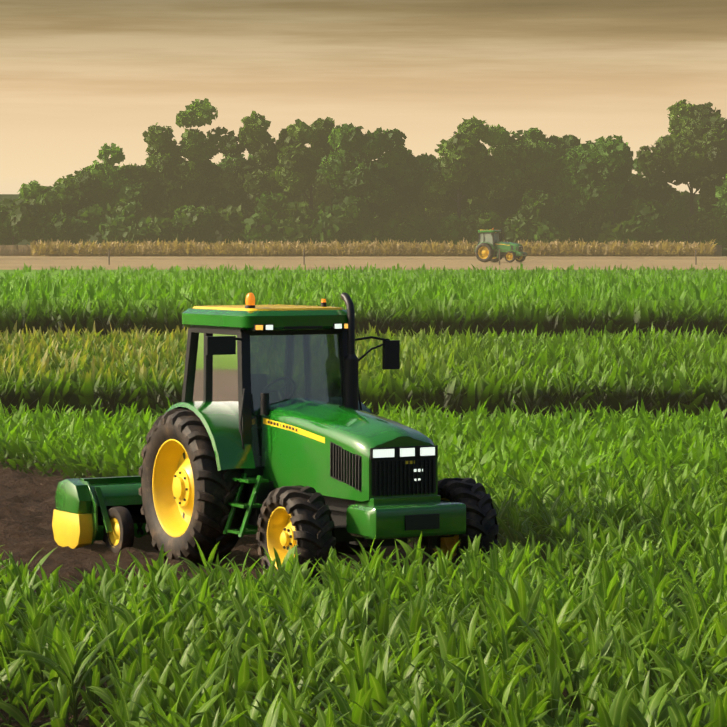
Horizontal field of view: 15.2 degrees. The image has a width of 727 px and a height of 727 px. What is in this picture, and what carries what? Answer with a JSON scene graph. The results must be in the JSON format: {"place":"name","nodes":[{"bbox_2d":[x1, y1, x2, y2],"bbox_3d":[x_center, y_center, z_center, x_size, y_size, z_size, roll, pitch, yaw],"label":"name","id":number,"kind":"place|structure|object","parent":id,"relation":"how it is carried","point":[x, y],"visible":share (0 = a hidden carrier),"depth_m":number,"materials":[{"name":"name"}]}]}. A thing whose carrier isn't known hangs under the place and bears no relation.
{"place":"outdoors","nodes":[
{"label":"outdoors","id":0,"kind":"place"},
{"bbox_2d":[0,256,726,726],"bbox_3d":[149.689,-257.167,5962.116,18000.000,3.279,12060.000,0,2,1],"label":"ground","id":1,"kind":"structure","parent":0,"point":[336,262],"depth_m":252.03,"materials":[{"name":"brown soil"}]},
{"bbox_2d":[0,692,152,726],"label":"bare corner","id":2,"kind":"object","parent":1,"relation":"on","point":[40,720],"visible":0.08,"depth_m":21.39,"materials":[{"name":"soil"}]},
{"bbox_2d":[0,469,582,620],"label":"tilled soil","id":3,"kind":"structure","parent":1,"relation":"on","point":[27,505],"depth_m":32.96,"materials":[{"name":"brown soil"}]},
{"bbox_2d":[52,292,498,585],"bbox_3d":[-0.876,0.764,31.789,3.530,3.195,6.122,-1,3,-30],"label":"tractor","id":4,"kind":"object","parent":3,"relation":"on","point":[270,430],"visible":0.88,"depth_m":31.12,"materials":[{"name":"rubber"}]},
{"bbox_2d":[0,194,699,244],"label":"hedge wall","id":5,"kind":"structure","parent":1,"relation":"on","point":[94,238],"depth_m":327.11,"materials":[{"name":"green plant"}]},
{"bbox_2d":[0,245,721,255],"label":"dry strip","id":6,"kind":"object","parent":1,"relation":"on","point":[14,250],"visible":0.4,"depth_m":286.65,"materials":[{"name":"brown plant"}]},
{"bbox_2d":[0,98,726,247],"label":"tree","id":7,"kind":"object","parent":1,"relation":"on","point":[553,188],"depth_m":305.11,"materials":[{"name":"green plant"}]},
{"bbox_2d":[0,574,726,726],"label":"corn","id":8,"kind":"object","parent":1,"relation":"on","point":[490,675],"visible":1,"depth_m":20.72,"materials":[{"name":"green plant"}]},
{"bbox_2d":[0,457,726,663],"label":"corn plants","id":9,"kind":"object","parent":1,"relation":"on","point":[642,542],"visible":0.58,"depth_m":26.98,"materials":[{"name":"green plant"}]},
{"bbox_2d":[0,321,726,421],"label":"corn","id":10,"kind":"object","parent":1,"relation":"on","point":[686,371],"visible":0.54,"depth_m":55.26,"materials":[{"name":"green plant"}]},
{"bbox_2d":[0,396,726,494],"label":"corn","id":11,"kind":"object","parent":1,"relation":"on","point":[94,442],"visible":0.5,"depth_m":44.26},
{"bbox_2d":[0,262,726,300],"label":"crop rows","id":12,"kind":"object","parent":1,"relation":"on","point":[496,288],"visible":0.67,"depth_m":104.51,"materials":[{"name":"green plant"}]},
{"bbox_2d":[0,286,726,339],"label":"corn","id":13,"kind":"object","parent":1,"relation":"on","point":[552,316],"visible":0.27,"depth_m":79.13,"materials":[{"name":"green plant"}]},
{"bbox_2d":[0,270,726,313],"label":"crop row","id":14,"kind":"object","parent":1,"relation":"on","point":[492,302],"visible":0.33,"depth_m":102.51,"materials":[{"name":"green plant"}]},
{"bbox_2d":[27,238,716,255],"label":"dry corn","id":15,"kind":"object","parent":1,"relation":"on","point":[51,247],"visible":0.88,"depth_m":284.00,"materials":[{"name":"yellow plant"}]},
{"bbox_2d":[108,249,696,264],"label":"fence","id":16,"kind":"object","parent":1,"relation":"on","point":[304,257],"visible":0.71,"depth_m":231.51,"materials":[{"name":"brown wood"}]},
{"bbox_2d":[475,228,526,261],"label":"tractor","id":17,"kind":"object","parent":1,"relation":"on","point":[490,244],"visible":0.98,"depth_m":250.07,"materials":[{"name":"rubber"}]},
{"bbox_2d":[722,248,726,255],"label":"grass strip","id":18,"kind":"object","parent":1,"relation":"on","point":[724,251],"depth_m":287.43,"materials":[{"name":"plant"}]},
{"bbox_2d":[0,0,726,193],"label":"sky","id":19,"kind":"structure","parent":0,"point":[77,77],"materials":[{"name":"beige"}]}
]}

